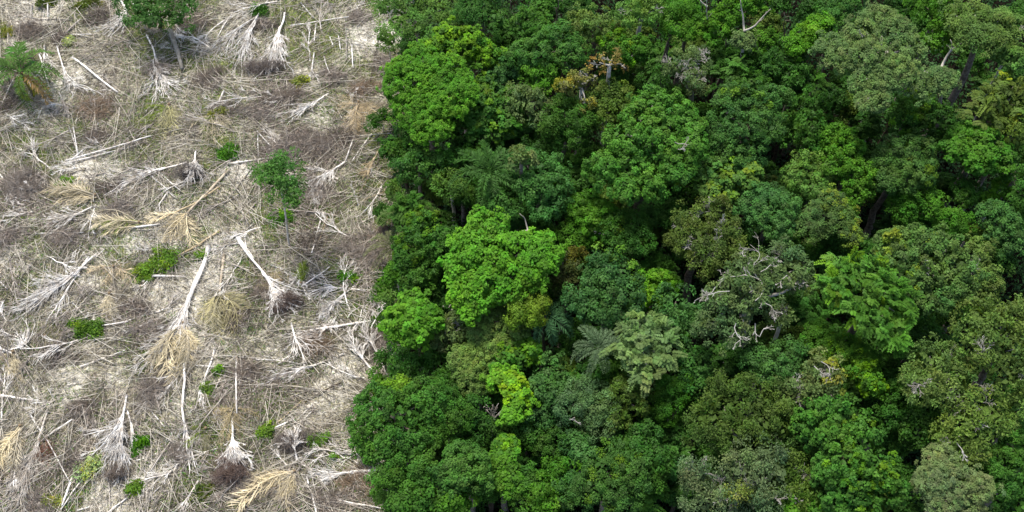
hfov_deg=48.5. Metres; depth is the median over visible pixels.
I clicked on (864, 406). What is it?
understory tree
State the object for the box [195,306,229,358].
dead branch
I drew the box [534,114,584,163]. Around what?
understory tree
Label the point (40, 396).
dead branch
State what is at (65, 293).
fallen tree
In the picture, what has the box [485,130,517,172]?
understory tree
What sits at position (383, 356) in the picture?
sapling
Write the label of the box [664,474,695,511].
understory tree
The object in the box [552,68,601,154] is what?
broadleaf tree
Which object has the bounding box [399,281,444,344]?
understory tree
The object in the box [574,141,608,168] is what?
understory tree
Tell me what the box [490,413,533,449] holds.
understory tree
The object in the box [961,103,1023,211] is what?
broadleaf tree
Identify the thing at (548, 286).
understory tree
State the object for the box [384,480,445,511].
broadleaf tree
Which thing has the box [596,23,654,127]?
broadleaf tree
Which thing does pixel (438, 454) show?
understory tree
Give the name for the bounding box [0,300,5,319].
dead branch
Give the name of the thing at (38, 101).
dead branch
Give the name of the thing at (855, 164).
vine covered tree
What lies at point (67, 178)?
shrub
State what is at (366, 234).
brush pile
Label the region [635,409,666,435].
understory tree
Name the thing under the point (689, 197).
understory tree
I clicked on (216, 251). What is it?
dead branch
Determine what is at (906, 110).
vine covered tree
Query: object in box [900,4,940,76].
understory tree
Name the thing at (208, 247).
log
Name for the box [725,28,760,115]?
broadleaf tree
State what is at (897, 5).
understory tree
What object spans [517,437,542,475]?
understory tree
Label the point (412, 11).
broadleaf tree
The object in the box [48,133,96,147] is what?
dead branch
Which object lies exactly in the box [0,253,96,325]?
fallen tree
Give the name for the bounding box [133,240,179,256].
dead branch
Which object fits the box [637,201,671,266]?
understory tree
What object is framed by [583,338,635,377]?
understory tree
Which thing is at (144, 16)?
broadleaf tree
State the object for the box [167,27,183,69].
log
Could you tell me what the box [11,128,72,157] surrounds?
dead branch
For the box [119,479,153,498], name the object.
dead branch
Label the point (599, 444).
understory tree
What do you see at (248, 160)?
wooden pole
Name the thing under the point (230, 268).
dead branch
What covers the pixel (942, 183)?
understory tree
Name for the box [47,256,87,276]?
dead branch
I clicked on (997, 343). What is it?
broadleaf tree
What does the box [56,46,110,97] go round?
fallen tree
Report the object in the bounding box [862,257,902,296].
understory tree
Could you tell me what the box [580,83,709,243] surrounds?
broadleaf tree
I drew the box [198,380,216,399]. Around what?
shrub
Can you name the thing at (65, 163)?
dead branch
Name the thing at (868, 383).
broadleaf tree
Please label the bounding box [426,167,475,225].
broadleaf tree
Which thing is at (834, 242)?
understory tree
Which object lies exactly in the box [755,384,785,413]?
understory tree
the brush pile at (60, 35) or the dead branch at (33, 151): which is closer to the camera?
the dead branch at (33, 151)
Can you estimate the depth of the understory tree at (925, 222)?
136.85 m
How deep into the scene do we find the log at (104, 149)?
160.00 m
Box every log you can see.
[0,394,38,401]
[61,478,72,505]
[64,19,79,33]
[65,136,149,160]
[70,144,137,161]
[71,57,117,92]
[131,223,159,228]
[151,175,176,198]
[151,275,184,276]
[154,185,220,221]
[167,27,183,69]
[177,230,220,256]
[205,244,210,253]
[235,358,237,413]
[237,235,254,258]
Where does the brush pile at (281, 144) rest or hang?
on the ground at (134, 232)
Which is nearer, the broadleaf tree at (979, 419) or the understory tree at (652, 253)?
the broadleaf tree at (979, 419)
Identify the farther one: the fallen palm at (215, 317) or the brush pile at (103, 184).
the brush pile at (103, 184)
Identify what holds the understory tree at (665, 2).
on the ground at (134, 232)
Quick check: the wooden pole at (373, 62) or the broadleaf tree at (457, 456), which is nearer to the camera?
the broadleaf tree at (457, 456)
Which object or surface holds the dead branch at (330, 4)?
on the ground at (134, 232)
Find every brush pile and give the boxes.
[0,52,37,77]
[0,89,24,112]
[0,158,51,205]
[0,219,41,253]
[4,12,55,44]
[16,485,65,511]
[28,437,56,465]
[29,219,98,254]
[29,334,90,369]
[43,24,76,50]
[50,391,101,425]
[51,444,98,482]
[64,90,123,130]
[71,122,122,149]
[76,4,121,28]
[88,171,126,205]
[97,193,138,222]
[110,291,157,320]
[118,309,173,348]
[121,368,176,415]
[134,54,182,83]
[156,434,198,473]
[174,12,223,32]
[180,57,229,93]
[192,94,258,121]
[217,295,264,344]
[223,351,274,387]
[225,473,270,502]
[239,98,279,121]
[241,274,292,305]
[244,13,283,34]
[245,126,314,168]
[255,80,314,107]
[255,91,291,109]
[281,127,347,164]
[283,122,317,144]
[287,218,332,259]
[291,327,348,362]
[294,480,350,511]
[299,176,343,206]
[313,60,354,92]
[321,230,393,278]
[323,120,363,149]
[327,459,373,500]
[338,6,379,28]
[340,220,396,252]
[344,73,383,101]
[357,319,386,355]
[365,219,402,242]
[370,49,391,76]
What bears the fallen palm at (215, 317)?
on the ground at (134, 232)
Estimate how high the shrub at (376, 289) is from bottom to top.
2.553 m
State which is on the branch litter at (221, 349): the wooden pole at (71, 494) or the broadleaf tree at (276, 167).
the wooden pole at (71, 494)
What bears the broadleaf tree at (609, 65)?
on the ground at (134, 232)
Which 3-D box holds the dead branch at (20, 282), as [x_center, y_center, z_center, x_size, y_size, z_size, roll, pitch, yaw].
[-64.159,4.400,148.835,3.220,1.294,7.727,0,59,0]
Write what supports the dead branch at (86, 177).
on the ground at (134, 232)
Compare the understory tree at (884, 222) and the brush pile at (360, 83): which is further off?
the brush pile at (360, 83)
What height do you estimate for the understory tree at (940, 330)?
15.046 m
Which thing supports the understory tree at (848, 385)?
on the ground at (134, 232)
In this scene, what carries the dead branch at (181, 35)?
on the ground at (134, 232)
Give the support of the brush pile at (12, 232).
on the ground at (134, 232)
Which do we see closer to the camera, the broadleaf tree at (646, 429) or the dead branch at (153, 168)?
the broadleaf tree at (646, 429)
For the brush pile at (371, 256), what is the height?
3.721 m
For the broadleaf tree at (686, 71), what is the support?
on the ground at (134, 232)
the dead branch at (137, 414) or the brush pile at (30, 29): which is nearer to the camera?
the dead branch at (137, 414)
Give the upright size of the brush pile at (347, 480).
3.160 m
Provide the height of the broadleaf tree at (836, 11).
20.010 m
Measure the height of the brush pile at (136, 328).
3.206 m
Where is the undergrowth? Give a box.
[382,0,1023,511]
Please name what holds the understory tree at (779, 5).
on the ground at (134, 232)
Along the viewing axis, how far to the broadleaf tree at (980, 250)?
131.78 m
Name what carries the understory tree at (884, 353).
on the ground at (134, 232)
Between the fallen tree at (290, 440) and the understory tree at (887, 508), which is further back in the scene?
the fallen tree at (290, 440)
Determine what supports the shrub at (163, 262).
on the ground at (134, 232)
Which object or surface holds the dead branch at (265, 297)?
on the ground at (134, 232)
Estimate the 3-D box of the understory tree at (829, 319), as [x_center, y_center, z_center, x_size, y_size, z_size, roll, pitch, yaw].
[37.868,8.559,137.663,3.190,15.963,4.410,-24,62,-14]
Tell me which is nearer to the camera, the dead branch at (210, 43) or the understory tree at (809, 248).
the understory tree at (809, 248)
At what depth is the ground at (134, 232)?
155.53 m
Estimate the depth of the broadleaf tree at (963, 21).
140.08 m
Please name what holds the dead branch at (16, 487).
on the ground at (134, 232)
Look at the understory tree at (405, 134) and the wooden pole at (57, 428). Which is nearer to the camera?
the wooden pole at (57, 428)
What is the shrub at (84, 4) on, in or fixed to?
on the ground at (134, 232)
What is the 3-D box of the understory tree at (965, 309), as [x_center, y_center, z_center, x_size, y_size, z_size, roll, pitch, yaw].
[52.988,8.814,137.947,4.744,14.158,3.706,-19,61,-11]
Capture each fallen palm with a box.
[0,350,24,392]
[0,424,26,476]
[31,322,71,346]
[34,175,98,206]
[85,258,148,302]
[86,209,142,238]
[98,291,119,321]
[137,103,188,138]
[139,321,202,389]
[145,168,230,252]
[182,425,210,453]
[187,107,233,156]
[193,253,262,346]
[205,355,259,447]
[226,464,297,511]
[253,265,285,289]
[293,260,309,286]
[324,94,395,142]
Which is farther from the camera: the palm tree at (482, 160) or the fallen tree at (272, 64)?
the fallen tree at (272, 64)
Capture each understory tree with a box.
[373,470,412,511]
[383,137,419,191]
[387,189,431,227]
[387,347,419,405]
[393,117,428,169]
[396,26,430,61]
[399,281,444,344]
[402,173,449,206]
[423,206,459,258]
[424,445,444,492]
[427,267,454,291]
[428,369,455,390]
[430,288,456,351]
[433,225,482,275]
[442,115,461,163]
[448,133,481,180]
[448,326,482,356]
[448,430,475,443]
[450,373,469,402]
[453,178,479,214]
[460,438,487,468]
[461,170,497,223]
[466,482,502,511]
[468,147,500,217]
[470,183,493,227]
[480,34,511,70]
[482,373,504,410]
[482,492,502,511]
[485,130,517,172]
[490,18,522,92]
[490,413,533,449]
[495,208,524,277]
[496,111,532,138]
[497,163,525,198]
[510,420,546,459]
[512,126,536,150]
[512,197,558,244]
[512,291,552,337]
[517,0,555,67]
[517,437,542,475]
[518,134,552,207]
[522,362,539,383]
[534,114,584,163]
[534,273,561,337]
[540,409,572,449]
[549,0,563,38]
[549,354,577,403]
[550,165,588,241]
[552,196,585,251]
[553,327,589,359]
[557,151,584,170]
[558,0,598,24]
[559,413,596,438]
[564,90,600,133]
[567,317,590,371]
[571,165,594,226]
[572,254,600,289]
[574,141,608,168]
[580,326,611,357]
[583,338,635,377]
[592,425,609,466]
[594,58,630,122]
[598,41,631,62]
[599,183,627,244]
[603,418,630,458]
[606,327,622,341]
[608,6,628,26]
[616,305,647,328]
[619,8,650,33]
[619,59,640,131]
[623,80,662,143]
[626,23,656,44]
[628,472,670,511]
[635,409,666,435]
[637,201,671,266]
[637,243,665,261]
[638,224,681,249]
[638,253,679,284]
[639,39,683,73]
[651,444,695,501]
[652,181,685,240]
[652,321,689,354]
[654,197,687,253]
[656,413,693,450]
[661,81,688,128]
[661,240,691,273]
[663,0,681,39]
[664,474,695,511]
[666,30,708,80]
[674,169,704,209]
[682,388,721,449]
[684,373,715,424]
[687,99,719,129]
[690,142,712,202]
[690,300,719,351]
[691,441,717,484]
[699,41,736,105]
[703,460,736,505]
[710,340,752,391]
[710,433,745,475]
[731,216,769,281]
[733,232,771,292]
[734,174,780,218]
[746,9,786,49]
[749,318,801,388]
[752,160,778,174]
[754,73,786,122]
[754,225,785,280]
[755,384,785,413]
[761,409,803,448]
[765,286,800,348]
[766,421,813,487]
[767,0,792,44]
[769,107,800,161]
[769,170,789,189]
[770,223,806,287]
[770,494,783,511]
[772,182,805,211]
[773,84,806,156]
[775,287,832,349]
[776,279,820,304]
[785,325,824,394]
[791,0,826,60]
[797,232,825,271]
[799,443,840,466]
[802,237,838,298]
[809,82,850,159]
[809,229,852,291]
[814,290,853,345]
[821,317,867,377]
[824,90,861,156]
[827,69,858,123]
[830,366,867,400]
[832,126,864,182]
[847,110,882,173]
[848,402,885,438]
[849,142,877,196]
[850,168,889,216]
[850,238,884,292]
[856,395,880,406]
[861,326,893,363]
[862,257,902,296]
[866,478,896,511]
[870,212,905,250]
[870,423,911,465]
[874,357,901,391]
[878,86,912,148]
[879,0,913,44]
[880,364,914,402]
[883,462,921,508]
[884,187,923,218]
[889,298,935,357]
[890,379,929,409]
[891,209,930,234]
[893,317,924,341]
[893,499,925,511]
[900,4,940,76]
[913,320,959,373]
[918,219,959,266]
[926,300,959,334]
[927,172,960,202]
[930,304,983,356]
[937,34,985,100]
[942,354,980,401]
[946,355,996,406]
[947,172,982,209]
[949,289,1001,334]
[953,50,989,104]
[954,222,989,264]
[957,449,989,482]
[966,229,1005,274]
[969,70,1016,122]
[982,58,1023,122]
[982,245,1018,283]
[988,407,1023,460]
[991,382,1023,414]
[992,0,1023,71]
[997,198,1023,232]
[1003,130,1023,174]
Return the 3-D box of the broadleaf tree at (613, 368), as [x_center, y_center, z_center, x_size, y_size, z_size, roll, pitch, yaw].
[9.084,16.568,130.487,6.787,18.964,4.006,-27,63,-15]
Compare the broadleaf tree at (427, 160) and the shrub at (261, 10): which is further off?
the shrub at (261, 10)
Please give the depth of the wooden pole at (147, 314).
146.78 m
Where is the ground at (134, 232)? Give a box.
[0,0,1023,511]
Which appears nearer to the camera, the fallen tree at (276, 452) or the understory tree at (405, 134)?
the fallen tree at (276, 452)
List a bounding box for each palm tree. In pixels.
[0,40,63,110]
[363,230,417,270]
[374,185,442,249]
[448,139,524,251]
[527,297,574,370]
[570,324,625,376]
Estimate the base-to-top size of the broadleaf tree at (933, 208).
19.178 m
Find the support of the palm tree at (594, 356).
on the ground at (134, 232)
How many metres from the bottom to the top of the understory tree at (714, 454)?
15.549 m
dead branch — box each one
[0,72,15,92]
[0,260,28,308]
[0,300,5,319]
[0,316,12,373]
[0,368,15,424]
[1,210,33,228]
[2,135,49,168]
[4,264,31,315]
[6,113,35,130]
[7,347,32,387]
[8,472,18,500]
[10,334,81,364]
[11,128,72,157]
[12,223,33,286]
[25,398,62,413]
[27,384,54,401]
[28,45,62,94]
[31,306,81,340]
[34,94,60,114]
[36,97,59,119]
[36,495,82,511]
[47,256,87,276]
[48,123,98,174]
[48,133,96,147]
[50,324,76,343]
[51,160,89,175]
[54,168,85,179]
[58,172,103,188]
[65,220,92,261]
[68,287,103,302]
[71,34,139,59]
[74,279,91,312]
[75,394,99,440]
[80,207,98,240]
[82,137,150,162]
[85,299,103,319]
[92,211,109,246]
[98,73,108,95]
[98,124,151,164]
[100,26,130,64]
[101,313,126,324]
[108,497,127,511]
[110,469,181,511]
[113,167,132,187]
[116,17,139,48]
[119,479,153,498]
[122,160,144,202]
[123,381,160,426]
[125,240,145,265]
[127,13,147,29]
[127,467,178,493]
[131,279,148,292]
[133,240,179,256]
[134,467,151,511]
[135,431,200,460]
[137,159,170,175]
[145,11,164,44]
[149,349,198,380]
[150,25,185,36]
[150,487,178,506]
[153,353,194,407]
[158,179,190,197]
[162,116,196,133]
[162,448,217,474]
[167,31,209,47]
[167,285,183,311]
[173,24,186,46]
[174,100,233,131]
[178,387,228,450]
[181,25,236,56]
[187,155,240,185]
[189,20,225,54]
[189,223,252,265]
[192,457,248,481]
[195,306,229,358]
[197,463,257,511]
[200,241,236,257]
[202,92,249,108]
[211,240,236,251]
[211,373,229,397]
[214,243,244,299]
[220,227,261,243]
[222,0,277,26]
[234,502,261,511]
[238,87,285,104]
[259,281,274,316]
[262,124,280,147]
[262,462,303,511]
[269,190,337,219]
[270,264,332,293]
[284,409,313,432]
[285,251,305,270]
[286,322,312,374]
[286,385,329,400]
[287,267,311,299]
[288,327,345,362]
[294,440,357,470]
[296,240,327,277]
[299,22,320,61]
[302,1,330,32]
[303,0,364,7]
[303,159,337,178]
[310,309,338,335]
[314,208,347,236]
[315,358,363,377]
[315,446,341,478]
[317,290,344,329]
[326,446,358,463]
[334,303,375,349]
[338,251,357,308]
[344,287,375,339]
[351,169,381,182]
[357,270,380,313]
[358,148,379,176]
[371,303,387,328]
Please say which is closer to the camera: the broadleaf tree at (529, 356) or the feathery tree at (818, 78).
the broadleaf tree at (529, 356)
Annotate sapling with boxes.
[350,437,373,459]
[363,106,395,132]
[363,467,385,490]
[364,365,391,388]
[369,476,389,511]
[371,201,392,225]
[372,24,402,58]
[373,347,396,370]
[374,284,398,308]
[376,134,395,161]
[380,260,407,291]
[382,328,408,353]
[383,178,406,211]
[383,355,404,382]
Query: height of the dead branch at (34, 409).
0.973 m
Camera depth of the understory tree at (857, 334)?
132.05 m
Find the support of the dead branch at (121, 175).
on the fallen tree at (144, 173)
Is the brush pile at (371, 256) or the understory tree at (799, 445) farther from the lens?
the brush pile at (371, 256)
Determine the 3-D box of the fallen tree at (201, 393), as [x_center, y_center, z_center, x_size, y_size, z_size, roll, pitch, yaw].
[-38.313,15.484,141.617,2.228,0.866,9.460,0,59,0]
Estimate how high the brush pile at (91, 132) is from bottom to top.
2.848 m
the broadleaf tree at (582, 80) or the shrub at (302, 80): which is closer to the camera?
the broadleaf tree at (582, 80)
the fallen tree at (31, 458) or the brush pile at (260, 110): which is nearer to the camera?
the fallen tree at (31, 458)
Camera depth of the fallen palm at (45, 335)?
145.08 m
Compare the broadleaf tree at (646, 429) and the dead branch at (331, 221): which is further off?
the dead branch at (331, 221)
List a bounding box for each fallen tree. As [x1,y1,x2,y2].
[0,174,28,208]
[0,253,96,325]
[0,409,48,511]
[2,317,34,352]
[43,204,95,230]
[46,256,89,325]
[48,92,72,118]
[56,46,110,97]
[78,394,135,486]
[88,1,126,36]
[97,161,186,195]
[123,248,210,380]
[126,410,138,458]
[133,34,189,110]
[154,192,167,211]
[167,150,213,186]
[167,257,207,351]
[174,478,199,511]
[177,358,202,475]
[190,347,215,411]
[194,416,263,494]
[197,18,252,61]
[197,194,238,215]
[226,1,267,81]
[232,12,295,79]
[235,236,314,323]
[251,419,291,437]
[257,352,343,384]
[261,424,324,459]
[265,93,328,123]
[270,448,286,464]
[279,320,371,350]
[290,459,374,491]
[300,160,346,206]
[301,276,372,298]
[304,52,318,83]
[312,275,368,320]
[343,319,374,373]
[352,128,391,190]
[356,185,381,221]
[358,322,387,374]
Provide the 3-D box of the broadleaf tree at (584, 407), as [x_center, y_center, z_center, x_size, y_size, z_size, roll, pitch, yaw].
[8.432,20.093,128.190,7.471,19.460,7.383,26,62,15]
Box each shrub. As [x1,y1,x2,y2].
[0,20,16,37]
[34,0,57,9]
[39,493,67,510]
[55,174,75,191]
[61,34,77,46]
[65,316,106,341]
[67,0,104,14]
[71,447,107,483]
[123,478,147,497]
[129,432,152,459]
[130,255,155,283]
[144,242,181,275]
[189,479,217,504]
[192,248,211,260]
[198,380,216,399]
[207,105,230,119]
[211,364,226,376]
[215,142,242,164]
[249,1,268,17]
[254,419,276,439]
[265,208,298,228]
[287,75,309,88]
[304,429,331,452]
[326,449,338,467]
[336,269,362,285]
[367,281,395,303]
[369,307,383,327]
[374,266,404,293]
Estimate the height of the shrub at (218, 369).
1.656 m
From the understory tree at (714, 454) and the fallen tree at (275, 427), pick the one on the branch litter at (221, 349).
the fallen tree at (275, 427)
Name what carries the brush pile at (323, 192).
on the ground at (134, 232)
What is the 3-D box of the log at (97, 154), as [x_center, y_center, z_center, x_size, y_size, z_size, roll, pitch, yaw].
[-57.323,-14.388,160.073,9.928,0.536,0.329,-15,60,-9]
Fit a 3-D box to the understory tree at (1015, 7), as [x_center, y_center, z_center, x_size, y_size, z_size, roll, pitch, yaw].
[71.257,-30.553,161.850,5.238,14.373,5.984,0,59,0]
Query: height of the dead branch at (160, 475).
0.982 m
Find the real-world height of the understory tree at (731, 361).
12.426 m
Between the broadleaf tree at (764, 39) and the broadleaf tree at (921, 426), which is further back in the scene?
the broadleaf tree at (764, 39)
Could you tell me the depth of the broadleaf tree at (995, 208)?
134.03 m
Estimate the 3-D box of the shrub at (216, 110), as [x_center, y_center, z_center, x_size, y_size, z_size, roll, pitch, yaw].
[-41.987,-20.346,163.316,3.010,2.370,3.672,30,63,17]
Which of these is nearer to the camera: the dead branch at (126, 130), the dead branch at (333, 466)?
the dead branch at (333, 466)
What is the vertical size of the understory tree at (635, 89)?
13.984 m
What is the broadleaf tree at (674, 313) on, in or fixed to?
on the ground at (134, 232)
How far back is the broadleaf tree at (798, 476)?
115.59 m
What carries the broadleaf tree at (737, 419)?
on the ground at (134, 232)
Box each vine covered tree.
[522,455,581,511]
[634,268,683,314]
[701,0,775,106]
[781,84,836,158]
[788,392,911,511]
[817,117,881,218]
[863,376,914,450]
[884,84,942,165]
[894,0,970,100]
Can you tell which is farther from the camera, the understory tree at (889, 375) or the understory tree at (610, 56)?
the understory tree at (610, 56)
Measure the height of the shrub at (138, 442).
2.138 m
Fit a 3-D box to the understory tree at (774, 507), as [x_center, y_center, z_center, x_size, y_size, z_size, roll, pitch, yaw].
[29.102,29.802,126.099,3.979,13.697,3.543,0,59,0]
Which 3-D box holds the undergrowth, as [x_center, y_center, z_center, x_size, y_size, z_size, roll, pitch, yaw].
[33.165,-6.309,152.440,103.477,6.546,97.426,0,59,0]
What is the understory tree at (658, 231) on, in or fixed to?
on the ground at (134, 232)
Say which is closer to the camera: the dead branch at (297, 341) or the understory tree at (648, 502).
the understory tree at (648, 502)
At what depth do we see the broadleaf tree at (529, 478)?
117.63 m
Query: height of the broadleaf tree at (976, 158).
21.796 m
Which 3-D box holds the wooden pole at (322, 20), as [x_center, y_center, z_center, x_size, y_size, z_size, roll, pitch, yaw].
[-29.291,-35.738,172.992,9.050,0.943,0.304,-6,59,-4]
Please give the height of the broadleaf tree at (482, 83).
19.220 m
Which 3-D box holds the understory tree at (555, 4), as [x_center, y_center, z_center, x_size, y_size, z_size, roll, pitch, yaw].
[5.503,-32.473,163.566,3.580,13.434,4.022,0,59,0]
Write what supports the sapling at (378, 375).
on the ground at (134, 232)
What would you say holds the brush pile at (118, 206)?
on the ground at (134, 232)
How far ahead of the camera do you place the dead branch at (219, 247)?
151.71 m
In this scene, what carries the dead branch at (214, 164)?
on the ground at (134, 232)
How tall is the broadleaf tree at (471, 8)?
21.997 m
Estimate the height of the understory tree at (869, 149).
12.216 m
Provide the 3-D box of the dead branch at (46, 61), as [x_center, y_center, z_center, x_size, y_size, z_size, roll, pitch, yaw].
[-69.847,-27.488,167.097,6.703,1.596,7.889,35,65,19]
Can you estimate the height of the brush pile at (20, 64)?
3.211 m
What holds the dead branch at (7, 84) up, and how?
on the ground at (134, 232)
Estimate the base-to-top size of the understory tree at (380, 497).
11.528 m
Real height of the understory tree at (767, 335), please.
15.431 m
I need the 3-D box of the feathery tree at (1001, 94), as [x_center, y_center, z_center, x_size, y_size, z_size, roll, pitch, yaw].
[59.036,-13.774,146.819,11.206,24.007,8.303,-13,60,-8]
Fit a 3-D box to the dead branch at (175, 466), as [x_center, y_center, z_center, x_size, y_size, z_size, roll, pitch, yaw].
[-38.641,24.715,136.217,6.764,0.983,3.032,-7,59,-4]
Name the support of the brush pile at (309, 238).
on the ground at (134, 232)
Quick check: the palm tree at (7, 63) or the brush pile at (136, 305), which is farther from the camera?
the palm tree at (7, 63)
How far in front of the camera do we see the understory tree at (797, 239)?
137.31 m
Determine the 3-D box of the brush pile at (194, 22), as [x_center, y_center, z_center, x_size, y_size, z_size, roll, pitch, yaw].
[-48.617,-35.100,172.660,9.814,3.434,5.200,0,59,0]
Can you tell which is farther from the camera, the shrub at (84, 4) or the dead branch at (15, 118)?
the shrub at (84, 4)
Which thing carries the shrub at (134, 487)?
on the ground at (134, 232)
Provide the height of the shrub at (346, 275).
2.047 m
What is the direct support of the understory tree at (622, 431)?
on the ground at (134, 232)
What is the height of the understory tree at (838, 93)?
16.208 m
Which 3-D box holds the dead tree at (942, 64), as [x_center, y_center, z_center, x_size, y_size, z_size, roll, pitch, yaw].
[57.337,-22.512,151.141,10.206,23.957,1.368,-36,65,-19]
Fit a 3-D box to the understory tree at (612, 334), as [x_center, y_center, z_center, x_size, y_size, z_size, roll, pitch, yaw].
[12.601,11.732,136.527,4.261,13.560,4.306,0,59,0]
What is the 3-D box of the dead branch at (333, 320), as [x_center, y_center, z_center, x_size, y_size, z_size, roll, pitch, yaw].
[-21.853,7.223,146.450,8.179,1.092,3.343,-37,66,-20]
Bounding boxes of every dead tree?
[483,403,499,430]
[553,1,558,71]
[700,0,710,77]
[739,0,769,31]
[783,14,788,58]
[938,39,960,103]
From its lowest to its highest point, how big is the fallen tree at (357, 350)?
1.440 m
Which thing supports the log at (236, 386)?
on the brush pile at (250, 367)
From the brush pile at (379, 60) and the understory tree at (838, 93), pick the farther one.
the brush pile at (379, 60)
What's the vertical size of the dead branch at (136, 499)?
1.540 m
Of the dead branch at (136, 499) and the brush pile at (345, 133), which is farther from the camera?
the brush pile at (345, 133)
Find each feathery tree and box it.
[598,307,687,398]
[705,44,771,145]
[781,64,831,156]
[810,245,925,390]
[943,67,1023,199]
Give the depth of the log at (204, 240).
151.99 m
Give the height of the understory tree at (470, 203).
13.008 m
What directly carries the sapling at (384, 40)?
on the ground at (134, 232)
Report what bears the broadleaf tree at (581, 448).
on the ground at (134, 232)
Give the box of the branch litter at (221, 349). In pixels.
[0,0,423,511]
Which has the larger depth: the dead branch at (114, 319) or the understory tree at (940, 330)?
the dead branch at (114, 319)
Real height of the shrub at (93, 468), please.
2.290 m
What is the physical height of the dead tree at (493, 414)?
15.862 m
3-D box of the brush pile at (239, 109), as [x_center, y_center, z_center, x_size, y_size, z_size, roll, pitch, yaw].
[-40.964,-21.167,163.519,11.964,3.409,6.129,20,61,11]
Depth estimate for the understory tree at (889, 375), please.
127.95 m
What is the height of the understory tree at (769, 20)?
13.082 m
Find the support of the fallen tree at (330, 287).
on the ground at (134, 232)
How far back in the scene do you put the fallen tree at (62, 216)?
154.15 m
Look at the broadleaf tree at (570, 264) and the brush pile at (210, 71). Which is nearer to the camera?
the broadleaf tree at (570, 264)
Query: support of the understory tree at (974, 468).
on the ground at (134, 232)
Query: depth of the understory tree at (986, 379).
127.50 m
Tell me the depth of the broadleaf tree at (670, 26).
147.36 m
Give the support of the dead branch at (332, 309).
on the ground at (134, 232)
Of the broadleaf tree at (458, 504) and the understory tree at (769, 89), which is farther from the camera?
the understory tree at (769, 89)
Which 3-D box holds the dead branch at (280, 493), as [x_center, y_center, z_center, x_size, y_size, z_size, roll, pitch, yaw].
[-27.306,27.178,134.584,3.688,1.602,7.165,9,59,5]
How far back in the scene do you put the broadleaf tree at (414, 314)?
125.99 m
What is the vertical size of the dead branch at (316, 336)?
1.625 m
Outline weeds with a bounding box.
[0,0,409,511]
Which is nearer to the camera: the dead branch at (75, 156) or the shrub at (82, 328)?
the shrub at (82, 328)
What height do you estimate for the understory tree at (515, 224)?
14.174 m
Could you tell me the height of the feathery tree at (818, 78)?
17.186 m
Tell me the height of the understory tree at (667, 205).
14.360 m
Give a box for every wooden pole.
[29,413,69,481]
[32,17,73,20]
[42,419,72,440]
[61,479,81,508]
[80,350,124,366]
[108,479,110,509]
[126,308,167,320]
[150,435,175,470]
[224,161,256,203]
[229,156,273,163]
[256,359,297,362]
[273,400,301,425]
[290,16,348,25]
[301,266,329,286]
[301,383,340,404]
[331,497,380,508]
[345,19,346,60]
[370,40,378,81]
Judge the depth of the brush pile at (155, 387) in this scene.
140.69 m
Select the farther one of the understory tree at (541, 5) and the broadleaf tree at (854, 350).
the understory tree at (541, 5)
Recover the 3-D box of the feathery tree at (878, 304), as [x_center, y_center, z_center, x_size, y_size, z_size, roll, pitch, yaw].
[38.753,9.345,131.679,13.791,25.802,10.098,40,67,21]
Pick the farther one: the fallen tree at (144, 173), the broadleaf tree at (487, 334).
the fallen tree at (144, 173)
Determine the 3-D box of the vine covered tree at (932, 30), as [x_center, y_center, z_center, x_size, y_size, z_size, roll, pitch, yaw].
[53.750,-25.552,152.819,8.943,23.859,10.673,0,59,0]
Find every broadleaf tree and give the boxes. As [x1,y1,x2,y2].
[111,0,198,34]
[247,146,308,246]
[345,374,451,472]
[366,0,464,84]
[368,373,411,418]
[375,39,481,172]
[376,286,446,383]
[377,441,441,502]
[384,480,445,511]
[387,145,450,225]
[389,204,460,290]
[390,340,455,384]
[415,376,478,447]
[422,15,501,132]
[425,438,494,511]
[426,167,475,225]
[430,309,468,376]
[431,485,481,511]
[432,142,488,226]
[436,203,565,326]
[445,340,498,418]
[450,0,513,70]
[455,392,499,450]
[457,84,525,187]
[466,300,530,371]
[472,46,516,96]
[478,54,530,105]
[478,362,540,427]
[481,175,526,225]
[488,327,542,371]
[488,431,528,511]
[499,460,544,511]
[501,80,555,175]
[502,283,552,351]
[504,18,594,143]
[505,144,539,253]
[505,146,576,234]
[509,5,556,110]
[517,52,561,141]
[522,350,576,437]
[532,420,578,465]
[535,92,603,200]
[547,245,589,347]
[550,436,652,511]
[551,372,626,444]
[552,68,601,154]
[554,215,596,290]
[558,425,600,472]
[560,241,646,333]
[561,1,632,90]
[563,188,619,283]
[569,352,622,395]
[578,77,637,180]
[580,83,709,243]
[585,45,628,146]
[595,207,656,298]
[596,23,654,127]
[597,374,650,433]
[614,0,670,77]
[615,411,674,505]
[634,62,671,104]
[646,366,693,445]
[648,0,697,86]
[650,281,703,378]
[655,43,712,100]
[662,194,747,316]
[672,341,715,418]
[673,0,705,85]
[676,431,791,511]
[680,367,800,457]
[688,233,816,382]
[691,155,764,261]
[703,76,797,217]
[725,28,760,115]
[731,181,802,246]
[736,334,810,424]
[739,25,781,105]
[752,32,813,122]
[752,303,798,389]
[765,441,834,511]
[771,346,847,451]
[779,148,843,249]
[781,10,837,111]
[782,486,828,511]
[791,183,868,266]
[799,317,884,409]
[807,0,962,141]
[809,0,863,95]
[845,357,889,400]
[858,132,939,250]
[870,220,990,348]
[877,324,941,400]
[884,184,977,239]
[892,331,977,429]
[894,100,962,204]
[897,390,958,458]
[909,440,1005,511]
[912,381,1017,495]
[922,0,1023,137]
[936,119,1017,220]
[941,289,1023,421]
[942,236,1005,333]
[960,174,1016,246]
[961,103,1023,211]
[970,141,1023,249]
[970,198,1023,273]
[974,34,1023,120]
[974,428,1023,511]
[977,388,1023,455]
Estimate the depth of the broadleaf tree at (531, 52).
142.88 m

